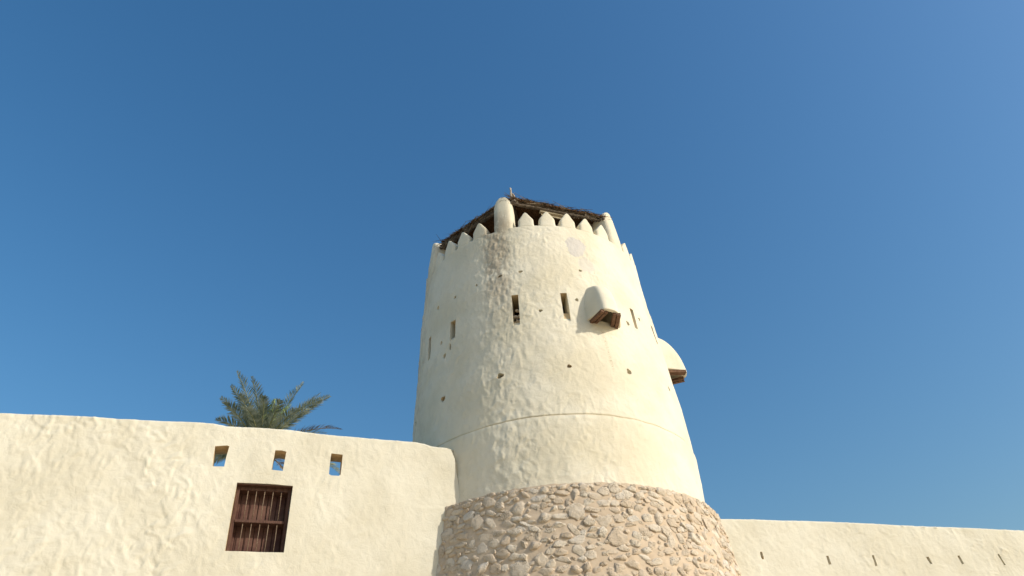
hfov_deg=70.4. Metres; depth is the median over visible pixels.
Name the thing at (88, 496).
fort wall
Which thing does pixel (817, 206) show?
sky
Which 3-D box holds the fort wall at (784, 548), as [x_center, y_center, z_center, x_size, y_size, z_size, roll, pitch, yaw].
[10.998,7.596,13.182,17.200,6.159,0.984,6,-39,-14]
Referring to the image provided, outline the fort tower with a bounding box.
[412,188,741,575]
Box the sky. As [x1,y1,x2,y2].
[0,0,1023,529]
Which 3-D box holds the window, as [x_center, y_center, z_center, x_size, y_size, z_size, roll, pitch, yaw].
[-3.849,3.562,11.065,0.815,1.039,0.328,8,-40,-15]
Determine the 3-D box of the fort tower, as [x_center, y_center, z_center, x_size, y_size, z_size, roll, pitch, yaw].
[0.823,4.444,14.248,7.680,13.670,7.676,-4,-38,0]
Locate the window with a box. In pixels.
[226,483,291,552]
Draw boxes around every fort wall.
[0,413,459,575]
[721,519,1023,575]
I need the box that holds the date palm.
[214,371,342,473]
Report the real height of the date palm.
16.820 m

